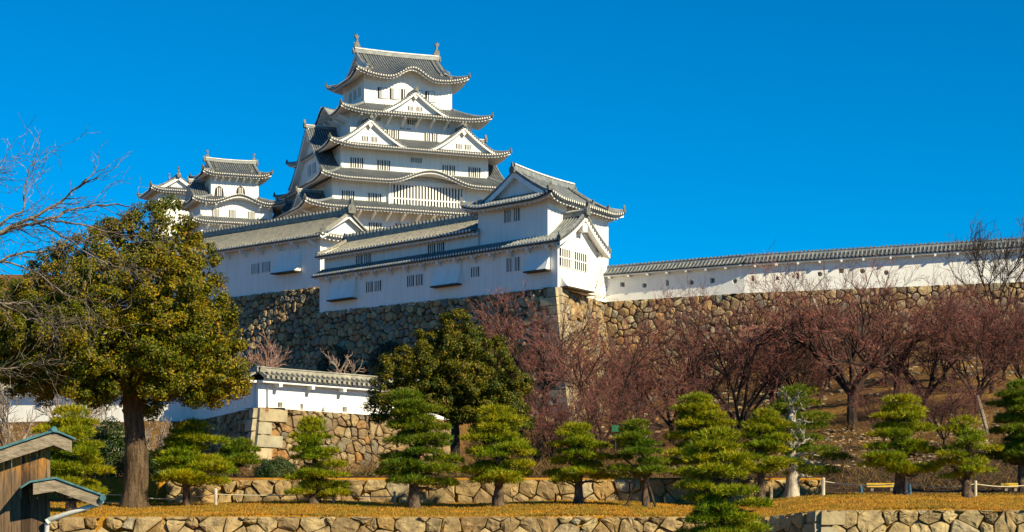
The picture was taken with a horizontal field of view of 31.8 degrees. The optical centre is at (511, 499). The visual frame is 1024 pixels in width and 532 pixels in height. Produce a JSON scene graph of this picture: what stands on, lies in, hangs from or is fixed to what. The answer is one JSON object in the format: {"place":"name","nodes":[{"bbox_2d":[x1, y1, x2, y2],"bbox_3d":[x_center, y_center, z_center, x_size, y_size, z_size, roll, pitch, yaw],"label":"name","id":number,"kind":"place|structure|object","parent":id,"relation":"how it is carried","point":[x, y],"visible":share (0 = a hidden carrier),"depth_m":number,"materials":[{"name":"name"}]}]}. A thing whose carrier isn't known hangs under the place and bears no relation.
{"place":"outdoors","nodes":[
{"label":"outdoors","id":0,"kind":"place"},
{"bbox_2d":[136,166,188,238],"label":"corner keep","id":1,"kind":"structure","parent":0,"point":[177,184],"depth_m":314.16,"materials":[{"name":"paint"}]},
{"bbox_2d":[0,275,1023,516],"bbox_3d":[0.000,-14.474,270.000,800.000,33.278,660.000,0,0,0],"label":"ground","id":2,"kind":"structure","parent":0,"point":[114,485],"depth_m":86.45,"materials":[{"name":"brown soil"}]},
{"bbox_2d":[0,271,29,360],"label":"evergreen tree","id":3,"kind":"object","parent":2,"relation":"on","point":[1,285],"visible":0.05,"depth_m":149.36,"materials":[{"name":"green plant"}]},
{"bbox_2d":[0,384,41,445],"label":"bare tree","id":4,"kind":"object","parent":2,"relation":"on","point":[3,423],"visible":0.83,"depth_m":77.88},
{"bbox_2d":[0,426,105,531],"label":"wooden hut","id":5,"kind":"object","parent":2,"relation":"on","point":[23,508],"visible":1,"depth_m":35.79,"materials":[{"name":"brown wood"}]},
{"bbox_2d":[26,393,114,441],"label":"bare tree","id":6,"kind":"object","parent":2,"relation":"on","point":[90,415],"visible":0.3,"depth_m":79.92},
{"bbox_2d":[29,403,116,511],"bbox_3d":[-13.105,-1.164,53.045,2.462,3.484,2.857,0,0,-36],"label":"pine tree","id":7,"kind":"object","parent":2,"relation":"on","point":[68,466],"visible":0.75,"depth_m":52.66,"materials":[{"name":"green plant"}]},
{"bbox_2d":[0,115,197,409],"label":"bare tree","id":8,"kind":"object","parent":2,"relation":"on","point":[17,226],"visible":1,"depth_m":46.95,"materials":[{"name":"brown plant"}]},
{"bbox_2d":[74,416,124,476],"bbox_3d":[-14.248,-1.148,63.507,3.108,3.618,1.788,0,0,0],"label":"shrub","id":9,"kind":"object","parent":2,"relation":"on","point":[113,457],"visible":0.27,"depth_m":63.04,"materials":[{"name":"green plant"}]},
{"bbox_2d":[86,403,153,452],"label":"bare tree","id":10,"kind":"object","parent":2,"relation":"on","point":[101,417],"visible":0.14,"depth_m":83.84,"materials":[{"name":"brown plant"}]},
{"bbox_2d":[0,193,253,507],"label":"evergreen tree","id":11,"kind":"object","parent":2,"relation":"on","point":[145,359],"visible":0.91,"depth_m":55.85,"materials":[{"name":"green plant"}]},
{"bbox_2d":[148,448,164,476],"bbox_3d":[-12.290,-0.902,62.524,1.042,1.940,1.132,0,0,0],"label":"shrub","id":12,"kind":"object","parent":2,"relation":"on","point":[151,462],"visible":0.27,"depth_m":62.12,"materials":[{"name":"green plant"}]},
{"bbox_2d":[145,412,175,452],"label":"bare tree","id":13,"kind":"object","parent":2,"relation":"on","point":[148,439],"visible":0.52,"depth_m":75.85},
{"bbox_2d":[149,416,237,505],"bbox_3d":[-10.136,-1.160,57.918,3.186,3.114,2.907,0,0,-29],"label":"pine tree","id":14,"kind":"object","parent":2,"relation":"on","point":[182,446],"visible":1,"depth_m":57.64,"materials":[{"name":"green plant"}]},
{"bbox_2d":[37,488,395,504],"bbox_3d":[-9.896,-0.031,57.795,12.300,0.780,1.670,0,0,0],"label":"rope fence","id":15,"kind":"object","parent":2,"relation":"on","point":[215,494],"visible":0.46,"depth_m":57.63,"materials":[{"name":"beige fabric"}]},
{"bbox_2d":[117,287,319,369],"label":"rampart","id":16,"kind":"object","parent":2,"relation":"on","point":[285,317],"visible":0.14,"depth_m":193.27,"materials":[{"name":"stone"}]},
{"bbox_2d":[106,198,368,306],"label":"gallery","id":17,"kind":"object","parent":16,"relation":"on","point":[271,255],"visible":0.54,"depth_m":195.69,"materials":[{"name":"paint"}]},
{"bbox_2d":[251,263,259,274],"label":"window","id":18,"kind":"structure","parent":17,"relation":"in","point":[255,267],"depth_m":197.23,"materials":[{"name":"paint"}]},
{"bbox_2d":[261,261,270,272],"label":"window","id":19,"kind":"structure","parent":17,"relation":"in","point":[265,266],"depth_m":196.03,"materials":[{"name":"paint"}]},
{"bbox_2d":[174,150,286,231],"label":"keep","id":20,"kind":"structure","parent":2,"relation":"on","point":[221,192],"depth_m":288.85,"materials":[{"name":"paint"}]},
{"bbox_2d":[214,186,223,195],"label":"window","id":21,"kind":"structure","parent":20,"relation":"in","point":[219,191],"depth_m":288.38,"materials":[{"name":"paint"}]},
{"bbox_2d":[212,436,264,475],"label":"pine tree","id":22,"kind":"object","parent":2,"relation":"on","point":[237,452],"visible":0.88,"depth_m":65.66,"materials":[{"name":"green plant"}]},
{"bbox_2d":[235,328,291,368],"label":"bare tree","id":23,"kind":"object","parent":2,"relation":"on","point":[275,359],"visible":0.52,"depth_m":112.35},
{"bbox_2d":[252,456,297,476],"bbox_3d":[-8.334,-0.865,63.993,1.820,1.388,1.546,0,0,0],"label":"shrub","id":24,"kind":"object","parent":2,"relation":"on","point":[278,466],"visible":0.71,"depth_m":63.59,"materials":[{"name":"green plant"}]},
{"bbox_2d":[279,415,353,503],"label":"pine tree","id":25,"kind":"object","parent":2,"relation":"on","point":[313,483],"visible":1,"depth_m":56.73,"materials":[{"name":"green plant"}]},
{"bbox_2d":[184,407,450,471],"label":"stone base","id":26,"kind":"object","parent":2,"relation":"on","point":[267,430],"visible":0.13,"depth_m":92.63,"materials":[{"name":"beige stone"}]},
{"bbox_2d":[0,366,448,421],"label":"wall","id":27,"kind":"structure","parent":26,"relation":"on","point":[297,389],"depth_m":92.71,"materials":[{"name":"paint"}]},
{"bbox_2d":[320,348,366,373],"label":"bare tree","id":28,"kind":"object","parent":2,"relation":"on","point":[352,366],"visible":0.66,"depth_m":103.78,"materials":[{"name":"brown plant"}]},
{"bbox_2d":[50,511,691,515],"bbox_3d":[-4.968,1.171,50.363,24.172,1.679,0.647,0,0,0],"label":"dry grass","id":29,"kind":"structure","parent":2,"relation":"on","point":[539,514],"depth_m":50.44,"materials":[{"name":"brown plant"}]},
{"bbox_2d":[273,34,511,229],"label":"castle keep","id":30,"kind":"structure","parent":2,"relation":"on","point":[391,139],"depth_m":287.52,"materials":[{"name":"paint"}]},
{"bbox_2d":[341,190,347,199],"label":"window","id":31,"kind":"structure","parent":30,"relation":"in","point":[344,193],"depth_m":281.22,"materials":[{"name":"paint"}]},
{"bbox_2d":[350,157,356,167],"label":"window","id":32,"kind":"structure","parent":30,"relation":"in","point":[353,160],"depth_m":283.14,"materials":[{"name":"paint"}]},
{"bbox_2d":[357,157,362,168],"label":"window","id":33,"kind":"structure","parent":30,"relation":"in","point":[359,160],"depth_m":283.52,"materials":[{"name":"paint"}]},
{"bbox_2d":[377,159,382,170],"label":"window","id":34,"kind":"structure","parent":30,"relation":"in","point":[379,162],"depth_m":284.74,"materials":[{"name":"paint"}]},
{"bbox_2d":[378,87,387,98],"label":"window","id":35,"kind":"structure","parent":30,"relation":"in","point":[382,92],"depth_m":288.52,"materials":[{"name":"paint"}]},
{"bbox_2d":[384,160,389,170],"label":"window","id":36,"kind":"structure","parent":30,"relation":"in","point":[386,162],"depth_m":285.30,"materials":[{"name":"paint"}]},
{"bbox_2d":[390,88,399,99],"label":"window","id":37,"kind":"structure","parent":30,"relation":"in","point":[394,93],"depth_m":289.36,"materials":[{"name":"paint"}]},
{"bbox_2d":[401,89,410,99],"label":"window","id":38,"kind":"structure","parent":30,"relation":"in","point":[404,92],"depth_m":290.07,"materials":[{"name":"paint"}]},
{"bbox_2d":[425,91,434,102],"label":"window","id":39,"kind":"structure","parent":30,"relation":"in","point":[429,95],"depth_m":291.78,"materials":[{"name":"paint"}]},
{"bbox_2d":[431,133,437,141],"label":"window","id":40,"kind":"structure","parent":30,"relation":"in","point":[434,136],"depth_m":290.28,"materials":[{"name":"paint"}]},
{"bbox_2d":[449,165,454,175],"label":"window","id":41,"kind":"structure","parent":30,"relation":"in","point":[451,167],"depth_m":289.54,"materials":[{"name":"paint"}]},
{"bbox_2d":[468,167,473,176],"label":"window","id":42,"kind":"structure","parent":30,"relation":"in","point":[470,169],"depth_m":290.85,"materials":[{"name":"paint"}]},
{"bbox_2d":[474,167,480,177],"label":"window","id":43,"kind":"structure","parent":30,"relation":"in","point":[477,171],"depth_m":291.35,"materials":[{"name":"paint"}]},
{"bbox_2d":[374,387,465,508],"bbox_3d":[-2.913,-1.571,56.523,3.030,4.062,2.425,0,0,0],"label":"pine tree","id":44,"kind":"object","parent":2,"relation":"on","point":[409,462],"visible":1,"depth_m":56.13,"materials":[{"name":"green plant"}]},
{"bbox_2d":[306,333,541,413],"bbox_3d":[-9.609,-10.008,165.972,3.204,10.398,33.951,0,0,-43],"label":"bare tree","id":45,"kind":"object","parent":2,"relation":"on","point":[373,361],"visible":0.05,"depth_m":170.95,"materials":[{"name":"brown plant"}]},
{"bbox_2d":[50,499,802,516],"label":"dry grass","id":46,"kind":"structure","parent":2,"relation":"on","point":[522,508],"depth_m":54.64,"materials":[{"name":"brown plant"}]},
{"bbox_2d":[360,307,536,473],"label":"evergreen tree","id":47,"kind":"object","parent":2,"relation":"on","point":[433,366],"visible":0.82,"depth_m":77.45,"materials":[{"name":"green plant"}]},
{"bbox_2d":[166,479,820,502],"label":"terrace wall","id":48,"kind":"structure","parent":2,"relation":"on","point":[464,491],"depth_m":60.06,"materials":[{"name":"stone"}]},
{"bbox_2d":[455,403,541,506],"bbox_3d":[-0.457,-1.348,57.036,2.950,3.484,3.010,0,0,0],"label":"pine tree","id":49,"kind":"object","parent":2,"relation":"on","point":[501,441],"visible":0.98,"depth_m":56.70,"materials":[{"name":"green plant"}]},
{"bbox_2d":[50,510,1023,531],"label":"retaining wall","id":50,"kind":"structure","parent":2,"relation":"on","point":[913,521],"depth_m":50.04,"materials":[{"name":"stone"}]},
{"bbox_2d":[455,265,621,419],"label":"bare tree","id":51,"kind":"object","parent":2,"relation":"on","point":[491,329],"visible":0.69,"depth_m":105.99,"materials":[{"name":"brown plant"}]},
{"bbox_2d":[478,304,610,417],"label":"bare tree","id":52,"kind":"object","parent":2,"relation":"on","point":[535,363],"visible":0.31,"depth_m":111.83,"materials":[{"name":"brown plant"}]},
{"bbox_2d":[523,375,589,466],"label":"bare tree","id":53,"kind":"object","parent":2,"relation":"on","point":[555,417],"visible":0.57,"depth_m":89.43,"materials":[{"name":"brown plant"}]},
{"bbox_2d":[115,394,1017,490],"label":"brush","id":54,"kind":"object","parent":2,"relation":"on","point":[248,470],"visible":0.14,"depth_m":72.35,"materials":[{"name":"brown plant"}]},
{"bbox_2d":[535,381,624,460],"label":"bare tree","id":55,"kind":"object","parent":2,"relation":"on","point":[587,405],"visible":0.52,"depth_m":86.38,"materials":[{"name":"brown plant"}]},
{"bbox_2d":[540,420,620,503],"bbox_3d":[2.113,-1.124,56.940,2.677,2.898,2.192,0,0,28],"label":"pine tree","id":56,"kind":"object","parent":2,"relation":"on","point":[581,464],"visible":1,"depth_m":56.78,"materials":[{"name":"green plant"}]},
{"bbox_2d":[519,299,723,452],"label":"bare tree","id":57,"kind":"object","parent":2,"relation":"on","point":[577,362],"visible":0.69,"depth_m":96.42,"materials":[{"name":"brown plant"}]},
{"bbox_2d":[575,331,673,425],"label":"bare tree","id":58,"kind":"object","parent":2,"relation":"on","point":[607,365],"visible":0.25,"depth_m":110.48,"materials":[{"name":"brown plant"}]},
{"bbox_2d":[582,369,679,459],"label":"bare tree","id":59,"kind":"object","parent":2,"relation":"on","point":[613,418],"visible":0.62,"depth_m":87.97,"materials":[{"name":"brown plant"}]},
{"bbox_2d":[583,334,686,429],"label":"bare tree","id":60,"kind":"object","parent":2,"relation":"on","point":[662,404],"visible":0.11,"depth_m":117.31,"materials":[{"name":"brown plant"}]},
{"bbox_2d":[605,416,673,506],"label":"pine tree","id":61,"kind":"object","parent":2,"relation":"on","point":[630,438],"visible":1,"depth_m":55.74,"materials":[{"name":"green plant"}]},
{"bbox_2d":[647,482,655,506],"bbox_3d":[4.342,-0.148,56.006,0.320,0.815,0.085,0,0,0],"label":"support stake","id":62,"kind":"object","parent":2,"relation":"on","point":[651,494],"visible":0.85,"depth_m":55.98,"materials":[{"name":"brown wood"}]},
{"bbox_2d":[304,282,1023,422],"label":"stone rampart","id":63,"kind":"object","parent":2,"relation":"on","point":[360,333],"visible":0.2,"depth_m":163.33,"materials":[{"name":"grey stone"}]},
{"bbox_2d":[311,162,625,314],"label":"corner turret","id":64,"kind":"object","parent":63,"relation":"on","point":[536,230],"visible":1,"depth_m":163.55,"materials":[{"name":"paint"}]},
{"bbox_2d":[356,253,370,264],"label":"window","id":65,"kind":"structure","parent":64,"relation":"in","point":[362,258],"depth_m":175.85,"materials":[{"name":"paint"}]},
{"bbox_2d":[366,280,381,292],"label":"window","id":66,"kind":"structure","parent":64,"relation":"in","point":[371,286],"depth_m":173.42,"materials":[{"name":"paint"}]},
{"bbox_2d":[407,273,422,287],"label":"window","id":67,"kind":"structure","parent":64,"relation":"in","point":[414,280],"depth_m":168.91,"materials":[{"name":"paint"}]},
{"bbox_2d":[428,241,444,252],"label":"window","id":68,"kind":"structure","parent":64,"relation":"in","point":[436,247],"depth_m":167.84,"materials":[{"name":"paint"}]},
{"bbox_2d":[470,266,479,277],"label":"window","id":69,"kind":"structure","parent":64,"relation":"in","point":[474,271],"depth_m":162.75,"materials":[{"name":"paint"}]},
{"bbox_2d":[504,207,519,223],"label":"window","id":70,"kind":"structure","parent":64,"relation":"in","point":[512,214],"depth_m":160.27,"materials":[{"name":"paint"}]},
{"bbox_2d":[506,256,519,272],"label":"window","id":71,"kind":"structure","parent":64,"relation":"in","point":[512,264],"depth_m":159.02,"materials":[{"name":"paint"}]},
{"bbox_2d":[559,247,586,272],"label":"window","id":72,"kind":"structure","parent":64,"relation":"in","point":[568,258],"depth_m":157.36,"materials":[{"name":"paint"}]},
{"bbox_2d":[603,237,1023,301],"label":"boundary wall","id":73,"kind":"structure","parent":63,"relation":"on","point":[643,281],"depth_m":159.65,"materials":[{"name":"paint"}]},
{"bbox_2d":[603,275,743,443],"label":"bare tree","id":74,"kind":"object","parent":2,"relation":"on","point":[669,423],"visible":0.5,"depth_m":103.23,"materials":[{"name":"brown plant"}]},
{"bbox_2d":[656,391,737,504],"bbox_3d":[6.087,-1.642,59.273,2.924,3.946,2.674,0,0,-32],"label":"pine tree","id":75,"kind":"object","parent":2,"relation":"on","point":[699,415],"visible":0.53,"depth_m":58.72,"materials":[{"name":"green plant"}]},
{"bbox_2d":[668,373,733,442],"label":"bare tree","id":76,"kind":"object","parent":2,"relation":"on","point":[699,397],"visible":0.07,"depth_m":87.37,"materials":[{"name":"brown plant"}]},
{"bbox_2d":[635,291,792,399],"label":"bare tree","id":77,"kind":"object","parent":2,"relation":"on","point":[730,332],"visible":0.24,"depth_m":117.43,"materials":[{"name":"brown plant"}]},
{"bbox_2d":[671,423,775,531],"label":"pine tree","id":78,"kind":"object","parent":2,"relation":"on","point":[720,513],"visible":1,"depth_m":45.60,"materials":[{"name":"green plant"}]},
{"bbox_2d":[637,239,859,437],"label":"bare tree","id":79,"kind":"object","parent":2,"relation":"on","point":[752,361],"visible":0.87,"depth_m":99.65,"materials":[{"name":"brown plant"}]},
{"bbox_2d":[732,406,798,499],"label":"pine tree","id":80,"kind":"object","parent":2,"relation":"on","point":[765,424],"visible":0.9,"depth_m":56.82,"materials":[{"name":"green plant"}]},
{"bbox_2d":[705,292,839,404],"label":"bare tree","id":81,"kind":"object","parent":2,"relation":"on","point":[733,376],"visible":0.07,"depth_m":118.00,"materials":[{"name":"brown plant"}]},
{"bbox_2d":[522,342,1023,471],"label":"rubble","id":82,"kind":"object","parent":2,"relation":"on","point":[823,396],"visible":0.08,"depth_m":96.30,"materials":[{"name":"stone"}]},
{"bbox_2d":[725,305,830,416],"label":"bare tree","id":83,"kind":"object","parent":2,"relation":"on","point":[772,392],"visible":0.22,"depth_m":107.76,"materials":[{"name":"brown plant"}]},
{"bbox_2d":[755,381,855,497],"bbox_3d":[9.354,-1.851,58.195,3.238,3.953,2.794,0,0,-37],"label":"pine tree","id":84,"kind":"object","parent":2,"relation":"on","point":[799,426],"visible":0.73,"depth_m":57.89,"materials":[{"name":"green plant"}]},
{"bbox_2d":[743,251,893,417],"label":"bare tree","id":85,"kind":"object","parent":2,"relation":"on","point":[805,378],"visible":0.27,"depth_m":104.08,"materials":[{"name":"brown plant"}]},
{"bbox_2d":[733,251,906,430],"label":"bare tree","id":86,"kind":"object","parent":2,"relation":"on","point":[872,366],"visible":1,"depth_m":95.83,"materials":[{"name":"brown plant"}]},
{"bbox_2d":[778,289,888,409],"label":"bare tree","id":87,"kind":"object","parent":2,"relation":"on","point":[821,394],"visible":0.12,"depth_m":109.89,"materials":[{"name":"brown plant"}]},
{"bbox_2d":[792,284,886,387],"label":"bare tree","id":88,"kind":"object","parent":2,"relation":"on","point":[829,313],"visible":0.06,"depth_m":120.45,"materials":[{"name":"brown plant"}]},
{"bbox_2d":[865,483,893,490],"bbox_3d":[12.701,-0.399,62.000,1.016,0.320,0.320,0,0,0],"label":"bench","id":89,"kind":"object","parent":2,"relation":"on","point":[871,488],"visible":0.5,"depth_m":61.85,"materials":[{"name":"yellow wood"}]},
{"bbox_2d":[837,287,933,387],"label":"bare tree","id":90,"kind":"object","parent":2,"relation":"on","point":[911,304],"visible":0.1,"depth_m":116.05,"materials":[{"name":"brown plant"}]},
{"bbox_2d":[842,366,938,441],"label":"bare tree","id":91,"kind":"object","parent":2,"relation":"on","point":[866,411],"visible":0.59,"depth_m":85.78,"materials":[{"name":"brown plant"}]},
{"bbox_2d":[773,492,1023,510],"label":"dry grass","id":92,"kind":"structure","parent":2,"relation":"on","point":[891,501],"depth_m":53.07,"materials":[{"name":"brown plant"}]},
{"bbox_2d":[855,392,945,494],"bbox_3d":[12.322,-1.700,57.040,3.313,3.496,2.190,0,0,-24],"label":"pine tree","id":93,"kind":"object","parent":2,"relation":"on","point":[894,413],"visible":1,"depth_m":56.58,"materials":[{"name":"green plant"}]},
{"bbox_2d":[853,285,966,395],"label":"bare tree","id":94,"kind":"object","parent":2,"relation":"on","point":[913,362],"visible":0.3,"depth_m":107.96,"materials":[{"name":"brown plant"}]},
{"bbox_2d":[829,249,1008,411],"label":"bare tree","id":95,"kind":"object","parent":2,"relation":"on","point":[933,366],"visible":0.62,"depth_m":98.44,"materials":[{"name":"brown plant"}]},
{"bbox_2d":[821,478,1023,495],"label":"rope fence","id":96,"kind":"object","parent":2,"relation":"on","point":[823,481],"visible":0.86,"depth_m":56.99,"materials":[{"name":"beige fabric"}]},
{"bbox_2d":[847,505,1023,509],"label":"dry grass","id":97,"kind":"structure","parent":2,"relation":"on","point":[936,507],"depth_m":47.63,"materials":[{"name":"brown plant"}]},
{"bbox_2d":[902,273,974,380],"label":"bare tree","id":98,"kind":"object","parent":2,"relation":"on","point":[942,363],"visible":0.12,"depth_m":115.23,"materials":[{"name":"brown plant"}]},
{"bbox_2d":[884,368,1002,443],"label":"bare tree","id":99,"kind":"object","parent":2,"relation":"on","point":[953,408],"visible":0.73,"depth_m":83.78,"materials":[{"name":"brown plant"}]},
{"bbox_2d":[879,263,1023,413],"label":"bare tree","id":100,"kind":"object","parent":2,"relation":"on","point":[993,364],"visible":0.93,"depth_m":96.61,"materials":[{"name":"brown plant"}]},
{"bbox_2d":[905,265,1023,393],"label":"bare tree","id":101,"kind":"object","parent":2,"relation":"on","point":[972,305],"visible":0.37,"depth_m":106.52,"materials":[{"name":"brown plant"}]},
{"bbox_2d":[927,415,1004,497],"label":"pine tree","id":102,"kind":"object","parent":2,"relation":"on","point":[966,469],"visible":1,"depth_m":55.85,"materials":[{"name":"green plant"}]},
{"bbox_2d":[928,269,1023,380],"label":"bare tree","id":103,"kind":"object","parent":2,"relation":"on","point":[1005,367],"visible":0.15,"depth_m":113.38,"materials":[{"name":"brown plant"}]},
{"bbox_2d":[933,208,1023,350],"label":"bare tree","id":104,"kind":"object","parent":2,"relation":"on","point":[999,262],"visible":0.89,"depth_m":135.54,"materials":[{"name":"brown plant"}]},
{"bbox_2d":[976,395,987,432],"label":"leaning pole","id":105,"kind":"object","parent":2,"relation":"on","point":[984,421],"visible":0.65,"depth_m":87.93,"materials":[{"name":"grey wood"}]},
{"bbox_2d":[973,278,1023,390],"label":"bare tree","id":106,"kind":"object","parent":2,"relation":"on","point":[1016,367],"visible":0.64,"depth_m":98.28,"materials":[{"name":"brown plant"}]},
{"bbox_2d":[978,377,1023,492],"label":"pine tree","id":107,"kind":"object","parent":2,"relation":"on","point":[1012,450],"visible":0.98,"depth_m":59.76,"materials":[{"name":"green plant"}]},
{"bbox_2d":[998,483,1017,490],"bbox_3d":[17.145,-0.399,62.000,0.672,0.320,0.320,0,0,0],"label":"bench","id":108,"kind":"object","parent":2,"relation":"on","point":[1009,484],"visible":0.68,"depth_m":61.85,"materials":[{"name":"yellow wood"}]},
{"bbox_2d":[0,0,1023,274],"label":"sky","id":109,"kind":"structure","parent":0,"point":[720,128],"materials":[{"name":"blue"}]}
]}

